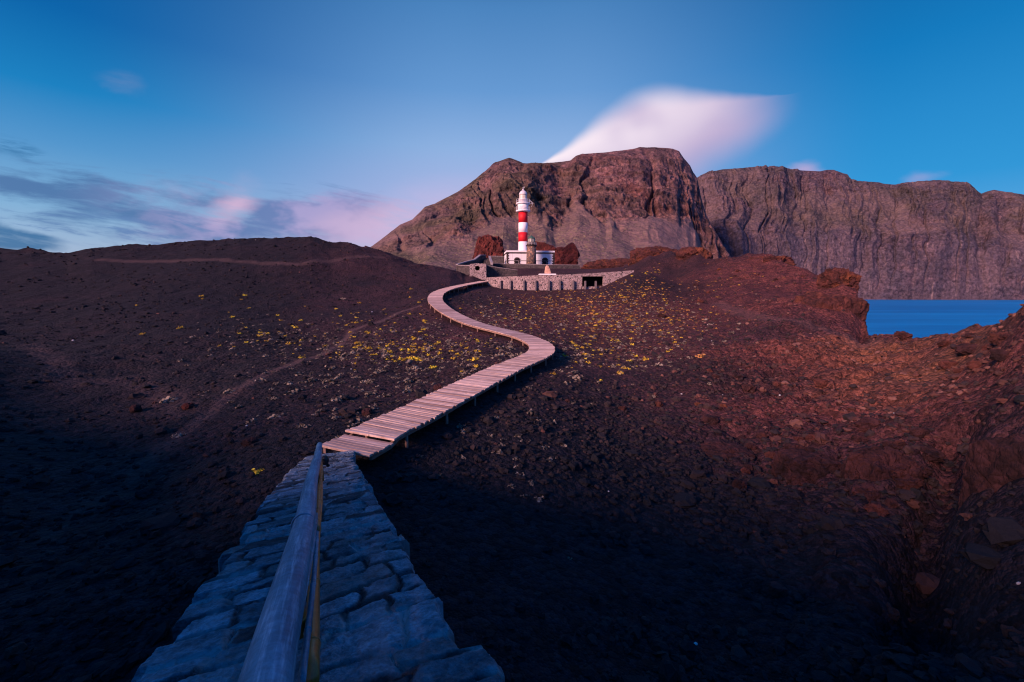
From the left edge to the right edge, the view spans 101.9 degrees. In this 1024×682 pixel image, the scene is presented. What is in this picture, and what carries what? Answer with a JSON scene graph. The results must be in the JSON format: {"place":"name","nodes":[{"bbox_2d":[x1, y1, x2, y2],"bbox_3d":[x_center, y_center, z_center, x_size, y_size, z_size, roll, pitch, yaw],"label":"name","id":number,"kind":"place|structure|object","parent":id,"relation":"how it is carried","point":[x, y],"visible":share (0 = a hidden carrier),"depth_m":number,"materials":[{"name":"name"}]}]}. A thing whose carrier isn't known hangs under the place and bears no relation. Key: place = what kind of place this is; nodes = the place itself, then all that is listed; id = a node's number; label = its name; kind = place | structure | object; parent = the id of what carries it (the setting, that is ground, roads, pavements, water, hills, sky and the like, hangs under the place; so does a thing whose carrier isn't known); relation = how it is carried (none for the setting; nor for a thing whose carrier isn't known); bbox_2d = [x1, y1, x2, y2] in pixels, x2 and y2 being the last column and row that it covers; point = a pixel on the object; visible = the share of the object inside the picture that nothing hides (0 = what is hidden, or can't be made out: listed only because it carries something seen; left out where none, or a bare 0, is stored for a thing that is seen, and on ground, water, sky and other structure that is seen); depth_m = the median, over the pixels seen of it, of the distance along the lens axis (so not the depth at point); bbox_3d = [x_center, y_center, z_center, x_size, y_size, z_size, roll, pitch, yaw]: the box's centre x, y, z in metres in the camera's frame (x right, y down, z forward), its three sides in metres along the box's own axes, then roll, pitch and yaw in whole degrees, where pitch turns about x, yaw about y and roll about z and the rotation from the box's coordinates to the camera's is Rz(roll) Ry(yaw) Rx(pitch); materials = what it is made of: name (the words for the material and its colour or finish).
{"place":"outdoors","nodes":[
{"label":"outdoors","id":0,"kind":"place"},
{"bbox_2d":[0,236,1023,681],"bbox_3d":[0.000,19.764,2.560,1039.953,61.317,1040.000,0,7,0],"label":"ground","id":1,"kind":"structure","parent":0,"point":[512,518],"depth_m":14.28,"materials":[{"name":"brown soil"}]},
{"bbox_2d":[129,404,142,412],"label":"boulder","id":2,"kind":"object","parent":1,"relation":"on","point":[134,408],"visible":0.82,"depth_m":19.13,"materials":[{"name":"brown stone"}]},
{"bbox_2d":[181,402,193,409],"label":"boulder","id":3,"kind":"object","parent":1,"relation":"on","point":[185,406],"visible":0.94,"depth_m":18.91,"materials":[{"name":"brown stone"}]},
{"bbox_2d":[241,437,258,446],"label":"boulder","id":4,"kind":"object","parent":1,"relation":"on","point":[247,441],"visible":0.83,"depth_m":13.42,"materials":[{"name":"brown stone"}]},
{"bbox_2d":[249,467,264,474],"bbox_3d":[-6.855,3.509,11.234,0.368,0.151,0.339,4,8,28],"label":"yellow shrub","id":5,"kind":"object","parent":1,"relation":"on","point":[256,471],"visible":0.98,"depth_m":11.21,"materials":[{"name":"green plant"}]},
{"bbox_2d":[131,451,504,681],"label":"stone causeway","id":6,"kind":"structure","parent":1,"relation":"on","point":[382,619],"depth_m":2.12,"materials":[{"name":"grey stone"}]},
{"bbox_2d":[238,442,329,681],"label":"wooden railing","id":7,"kind":"object","parent":6,"relation":"on","point":[288,621],"visible":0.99,"depth_m":1.47,"materials":[{"name":"brown wood"}]},
{"bbox_2d":[362,408,372,415],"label":"boulder","id":8,"kind":"object","parent":1,"relation":"on","point":[366,411],"visible":0.88,"depth_m":16.34,"materials":[{"name":"brown stone"}]},
{"bbox_2d":[322,281,554,459],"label":"boardwalk","id":9,"kind":"structure","parent":1,"relation":"on","point":[396,425],"depth_m":16.55,"materials":[{"name":"brown wood"}]},
{"bbox_2d":[433,383,443,389],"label":"boulder","id":10,"kind":"object","parent":1,"relation":"on","point":[436,386],"visible":0.7,"depth_m":20.75,"materials":[{"name":"brown stone"}]},
{"bbox_2d":[140,268,758,559],"bbox_3d":[3.920,-6.359,56.451,58.864,10.368,85.540,6,10,40],"label":"grey scrub","id":11,"kind":"object","parent":1,"relation":"on","point":[332,381],"visible":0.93,"depth_m":29.09,"materials":[{"name":"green plant"}]},
{"bbox_2d":[458,265,469,274],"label":"yard wall","id":12,"kind":"structure","parent":1,"relation":"on","point":[465,269],"depth_m":85.70,"materials":[{"name":"grey stone"}]},
{"bbox_2d":[456,255,485,270],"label":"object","id":13,"kind":"structure","parent":1,"relation":"on","point":[479,258],"depth_m":95.45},
{"bbox_2d":[470,263,486,280],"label":"round window wall","id":14,"kind":"structure","parent":1,"relation":"on","point":[478,270],"depth_m":81.40,"materials":[{"name":"grey stone"}]},
{"bbox_2d":[472,234,503,258],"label":"rock stack","id":15,"kind":"object","parent":1,"relation":"on","point":[487,245],"visible":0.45,"depth_m":124.33,"materials":[{"name":"red stone"}]},
{"bbox_2d":[484,256,492,265],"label":"stone steps","id":16,"kind":"structure","parent":1,"relation":"on","point":[488,261],"depth_m":97.25,"materials":[{"name":"grey stone"}]},
{"bbox_2d":[242,263,738,369],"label":"yellow flowers","id":17,"kind":"object","parent":1,"relation":"on","point":[546,310],"visible":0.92,"depth_m":53.72,"materials":[{"name":"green plant"}]},
{"bbox_2d":[491,256,503,263],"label":"terrace wall","id":18,"kind":"structure","parent":1,"relation":"on","point":[497,259],"depth_m":110.40,"materials":[{"name":"grey stone"}]},
{"bbox_2d":[487,265,516,276],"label":"ramp wall","id":19,"kind":"structure","parent":1,"relation":"on","point":[492,271],"depth_m":84.14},
{"bbox_2d":[0,236,1023,681],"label":"lava rubble","id":20,"kind":"object","parent":1,"relation":"on","point":[1004,532],"visible":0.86,"depth_m":10.32,"materials":[{"name":"brown stone"}]},
{"bbox_2d":[516,187,532,250],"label":"lighthouse","id":21,"kind":"object","parent":1,"relation":"on","point":[522,210],"visible":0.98,"depth_m":112.50,"materials":[{"name":"white paint"}]},
{"bbox_2d":[504,250,554,264],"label":"keeper house","id":22,"kind":"structure","parent":1,"relation":"on","point":[519,257],"depth_m":108.97,"materials":[{"name":"white paint"}]},
{"bbox_2d":[526,235,536,263],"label":"old tower","id":23,"kind":"structure","parent":1,"relation":"on","point":[531,245],"depth_m":104.49,"materials":[{"name":"stone"}]},
{"bbox_2d":[493,264,579,268],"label":"terrace wall","id":24,"kind":"structure","parent":1,"relation":"on","point":[537,266],"depth_m":102.23,"materials":[{"name":"grey stone"}]},
{"bbox_2d":[539,265,555,274],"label":"stone sculpture","id":25,"kind":"object","parent":1,"relation":"on","point":[547,270],"visible":1,"depth_m":79.68,"materials":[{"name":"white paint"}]},
{"bbox_2d":[535,241,579,264],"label":"rock stack","id":26,"kind":"object","parent":1,"relation":"on","point":[568,254],"visible":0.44,"depth_m":127.38,"materials":[{"name":"red stone"}]},
{"bbox_2d":[487,270,633,290],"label":"retaining wall","id":27,"kind":"structure","parent":1,"relation":"on","point":[565,281],"depth_m":73.10,"materials":[{"name":"stone"}]},
{"bbox_2d":[581,258,628,268],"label":"lava outcrop","id":28,"kind":"object","parent":1,"relation":"on","point":[607,263],"visible":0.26,"depth_m":110.17,"materials":[{"name":"brown stone"}]},
{"bbox_2d":[618,406,626,410],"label":"boulder","id":29,"kind":"object","parent":1,"relation":"on","point":[622,407],"visible":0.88,"depth_m":20.28,"materials":[{"name":"brown stone"}]},
{"bbox_2d":[486,254,784,357],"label":"orange scrub","id":30,"kind":"object","parent":1,"relation":"on","point":[622,312],"visible":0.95,"depth_m":54.52,"materials":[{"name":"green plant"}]},
{"bbox_2d":[628,246,676,265],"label":"lava outcrop","id":31,"kind":"object","parent":1,"relation":"on","point":[637,254],"visible":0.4,"depth_m":94.16,"materials":[{"name":"brown stone"}]},
{"bbox_2d":[655,401,663,406],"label":"boulder","id":32,"kind":"object","parent":1,"relation":"on","point":[659,403],"visible":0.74,"depth_m":21.14,"materials":[{"name":"brown stone"}]},
{"bbox_2d":[657,313,666,317],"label":"boulder","id":33,"kind":"object","parent":1,"relation":"on","point":[662,315],"visible":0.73,"depth_m":50.85,"materials":[{"name":"brown stone"}]},
{"bbox_2d":[676,247,712,261],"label":"lava outcrop","id":34,"kind":"object","parent":1,"relation":"on","point":[684,253],"visible":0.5,"depth_m":83.38,"materials":[{"name":"red stone"}]},
{"bbox_2d":[703,414,718,424],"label":"boulder","id":35,"kind":"object","parent":1,"relation":"on","point":[711,419],"visible":0.94,"depth_m":19.06,"materials":[{"name":"brown stone"}]},
{"bbox_2d":[701,439,754,461],"bbox_3d":[8.575,4.727,16.565,2.090,1.228,1.857,0,7,0],"label":"lava outcrop","id":36,"kind":"object","parent":1,"relation":"on","point":[711,448],"visible":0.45,"depth_m":16.35,"materials":[{"name":"brown stone"}]},
{"bbox_2d":[732,374,742,378],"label":"boulder","id":37,"kind":"object","parent":1,"relation":"on","point":[735,376],"visible":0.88,"depth_m":26.13,"materials":[{"name":"brown stone"}]},
{"bbox_2d":[732,479,746,488],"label":"boulder","id":38,"kind":"object","parent":1,"relation":"on","point":[739,484],"visible":0.84,"depth_m":12.68,"materials":[{"name":"brown stone"}]},
{"bbox_2d":[740,467,750,473],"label":"boulder","id":39,"kind":"object","parent":1,"relation":"on","point":[744,470],"visible":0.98,"depth_m":14.48,"materials":[{"name":"brown stone"}]},
{"bbox_2d":[741,384,755,391],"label":"boulder","id":40,"kind":"object","parent":1,"relation":"on","point":[747,387],"visible":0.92,"depth_m":23.72,"materials":[{"name":"brown stone"}]},
{"bbox_2d":[745,443,752,448],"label":"boulder","id":41,"kind":"object","parent":1,"relation":"on","point":[749,445],"visible":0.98,"depth_m":16.66,"materials":[{"name":"brown stone"}]},
{"bbox_2d":[756,432,767,438],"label":"boulder","id":42,"kind":"object","parent":1,"relation":"on","point":[760,435],"visible":0.83,"depth_m":17.12,"materials":[{"name":"brown stone"}]},
{"bbox_2d":[764,451,775,458],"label":"boulder","id":43,"kind":"object","parent":1,"relation":"on","point":[771,454],"visible":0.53,"depth_m":15.56,"materials":[{"name":"brown stone"}]},
{"bbox_2d":[749,255,795,265],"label":"lava outcrop","id":44,"kind":"object","parent":1,"relation":"on","point":[788,260],"visible":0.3,"depth_m":67.53,"materials":[{"name":"brown stone"}]},
{"bbox_2d":[773,380,780,386],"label":"boulder","id":45,"kind":"object","parent":1,"relation":"on","point":[776,383],"visible":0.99,"depth_m":24.48,"materials":[{"name":"brown stone"}]},
{"bbox_2d":[768,581,787,597],"bbox_3d":[5.075,4.746,7.932,0.295,0.267,0.259,0,7,0],"label":"boulder","id":46,"kind":"object","parent":1,"relation":"on","point":[777,589],"visible":1,"depth_m":7.84,"materials":[{"name":"black stone"}]},
{"bbox_2d":[793,437,804,440],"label":"boulder","id":47,"kind":"object","parent":1,"relation":"on","point":[798,438],"visible":0.67,"depth_m":15.87,"materials":[{"name":"brown stone"}]},
{"bbox_2d":[770,448,841,485],"bbox_3d":[9.580,4.277,13.483,1.862,1.464,1.658,0,7,0],"label":"lava outcrop","id":48,"kind":"object","parent":1,"relation":"on","point":[793,466],"visible":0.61,"depth_m":12.95,"materials":[{"name":"brown stone"}]},
{"bbox_2d":[805,434,814,440],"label":"boulder","id":49,"kind":"object","parent":1,"relation":"on","point":[809,437],"visible":0.73,"depth_m":15.73,"materials":[{"name":"brown stone"}]},
{"bbox_2d":[805,446,814,451],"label":"boulder","id":50,"kind":"object","parent":1,"relation":"on","point":[809,448],"visible":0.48,"depth_m":15.01,"materials":[{"name":"brown stone"}]},
{"bbox_2d":[813,378,827,386],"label":"boulder","id":51,"kind":"object","parent":1,"relation":"on","point":[818,382],"visible":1,"depth_m":23.70,"materials":[{"name":"brown stone"}]},
{"bbox_2d":[795,291,869,326],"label":"lava headland","id":52,"kind":"structure","parent":1,"relation":"on","point":[857,307],"depth_m":45.20,"materials":[{"name":"brown stone"}]},
{"bbox_2d":[816,267,861,292],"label":"lava headland","id":53,"kind":"structure","parent":1,"relation":"on","point":[828,278],"depth_m":53.74,"materials":[{"name":"brown stone"}]},
{"bbox_2d":[851,434,866,441],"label":"boulder","id":54,"kind":"object","parent":1,"relation":"on","point":[857,438],"visible":0.9,"depth_m":14.83,"materials":[{"name":"brown stone"}]},
{"bbox_2d":[851,482,880,502],"bbox_3d":[9.223,3.978,10.840,0.520,0.395,0.634,-5,23,14],"label":"boulder","id":55,"kind":"object","parent":1,"relation":"on","point":[869,490],"visible":0.7,"depth_m":10.74,"materials":[{"name":"brown stone"}]},
{"bbox_2d":[863,502,889,516],"bbox_3d":[8.866,4.120,10.149,0.471,0.332,0.487,0,-7,20],"label":"boulder","id":56,"kind":"object","parent":1,"relation":"on","point":[879,509],"visible":0.81,"depth_m":10.04,"materials":[{"name":"brown stone"}]},
{"bbox_2d":[840,446,922,486],"bbox_3d":[10.350,4.159,11.624,1.984,2.432,1.376,0,7,0],"label":"lava outcrop","id":57,"kind":"object","parent":1,"relation":"on","point":[873,463],"visible":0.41,"depth_m":11.29,"materials":[{"name":"brown stone"}]},
{"bbox_2d":[884,498,897,507],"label":"boulder","id":58,"kind":"object","parent":1,"relation":"on","point":[890,503],"visible":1,"depth_m":10.20,"materials":[{"name":"brown stone"}]},
{"bbox_2d":[889,466,905,478],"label":"boulder","id":59,"kind":"object","parent":1,"relation":"on","point":[896,473],"visible":0.48,"depth_m":10.95,"materials":[{"name":"brown stone"}]},
{"bbox_2d":[892,440,908,449],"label":"boulder","id":60,"kind":"object","parent":1,"relation":"on","point":[898,444],"visible":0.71,"depth_m":13.00,"materials":[{"name":"brown stone"}]},
{"bbox_2d":[894,331,912,339],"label":"boulder","id":61,"kind":"object","parent":1,"relation":"on","point":[902,335],"visible":1,"depth_m":30.39,"materials":[{"name":"brown stone"}]},
{"bbox_2d":[894,474,923,489],"bbox_3d":[10.293,3.694,10.783,0.621,0.295,0.429,-15,9,-11],"label":"boulder","id":62,"kind":"object","parent":1,"relation":"on","point":[907,482],"visible":0.98,"depth_m":10.69,"materials":[{"name":"brown stone"}]},
{"bbox_2d":[910,428,928,437],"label":"boulder","id":63,"kind":"object","parent":1,"relation":"on","point":[919,432],"visible":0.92,"depth_m":13.44,"materials":[{"name":"brown stone"}]},
{"bbox_2d":[916,462,933,477],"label":"boulder","id":64,"kind":"object","parent":1,"relation":"on","point":[927,472],"visible":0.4,"depth_m":11.32,"materials":[{"name":"brown stone"}]},
{"bbox_2d":[917,444,946,462],"bbox_3d":[12.728,3.436,12.597,0.693,0.372,0.692,8,14,16],"label":"boulder","id":65,"kind":"object","parent":1,"relation":"on","point":[932,454],"visible":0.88,"depth_m":12.43,"materials":[{"name":"brown stone"}]},
{"bbox_2d":[937,340,951,346],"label":"boulder","id":66,"kind":"object","parent":1,"relation":"on","point":[943,343],"visible":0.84,"depth_m":22.05,"materials":[{"name":"brown stone"}]},
{"bbox_2d":[938,360,957,368],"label":"boulder","id":67,"kind":"object","parent":1,"relation":"on","point":[944,364],"visible":0.85,"depth_m":19.40,"materials":[{"name":"brown stone"}]},
{"bbox_2d":[953,368,963,372],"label":"boulder","id":68,"kind":"object","parent":1,"relation":"on","point":[957,370],"visible":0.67,"depth_m":16.29,"materials":[{"name":"brown stone"}]},
{"bbox_2d":[954,344,976,354],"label":"boulder","id":69,"kind":"object","parent":1,"relation":"on","point":[965,349],"visible":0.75,"depth_m":19.35,"materials":[{"name":"brown stone"}]},
{"bbox_2d":[966,360,980,369],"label":"boulder","id":70,"kind":"object","parent":1,"relation":"on","point":[972,364],"visible":0.72,"depth_m":15.30,"materials":[{"name":"brown stone"}]},
{"bbox_2d":[981,344,989,350],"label":"boulder","id":71,"kind":"object","parent":1,"relation":"on","point":[983,347],"visible":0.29,"depth_m":16.90,"materials":[{"name":"brown stone"}]},
{"bbox_2d":[957,433,1023,510],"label":"lava outcrop","id":72,"kind":"object","parent":1,"relation":"on","point":[995,463],"visible":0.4,"depth_m":8.92,"materials":[{"name":"reddish-brown volcanic rock"}]},
{"bbox_2d":[987,332,1008,344],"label":"boulder","id":73,"kind":"object","parent":1,"relation":"on","point":[998,338],"visible":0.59,"depth_m":15.15,"materials":[{"name":"brown stone"}]},
{"bbox_2d":[989,349,1008,360],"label":"boulder","id":74,"kind":"object","parent":1,"relation":"on","point":[999,355],"visible":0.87,"depth_m":13.58,"materials":[{"name":"brown stone"}]},
{"bbox_2d":[0,0,1023,252],"label":"sky","id":75,"kind":"structure","parent":0,"point":[123,122],"materials":[{"name":"blue"}]},
{"bbox_2d":[371,147,730,270],"bbox_3d":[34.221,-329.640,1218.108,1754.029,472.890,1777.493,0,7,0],"label":"mountain","id":76,"kind":"structure","parent":0,"point":[608,205],"depth_m":879.11,"materials":[{"name":"brown stone"}]},
{"bbox_2d":[697,165,1023,299],"bbox_3d":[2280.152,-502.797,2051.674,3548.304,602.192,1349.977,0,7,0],"label":"sea cliff","id":77,"kind":"structure","parent":0,"point":[936,240],"depth_m":1619.33,"materials":[{"name":"stone"}]},
{"bbox_2d":[866,300,1023,337],"bbox_3d":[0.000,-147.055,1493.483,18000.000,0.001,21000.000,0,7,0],"label":"sea","id":78,"kind":"structure","parent":0,"point":[921,318],"depth_m":706.37,"materials":[{"name":"liquid"}]}
]}

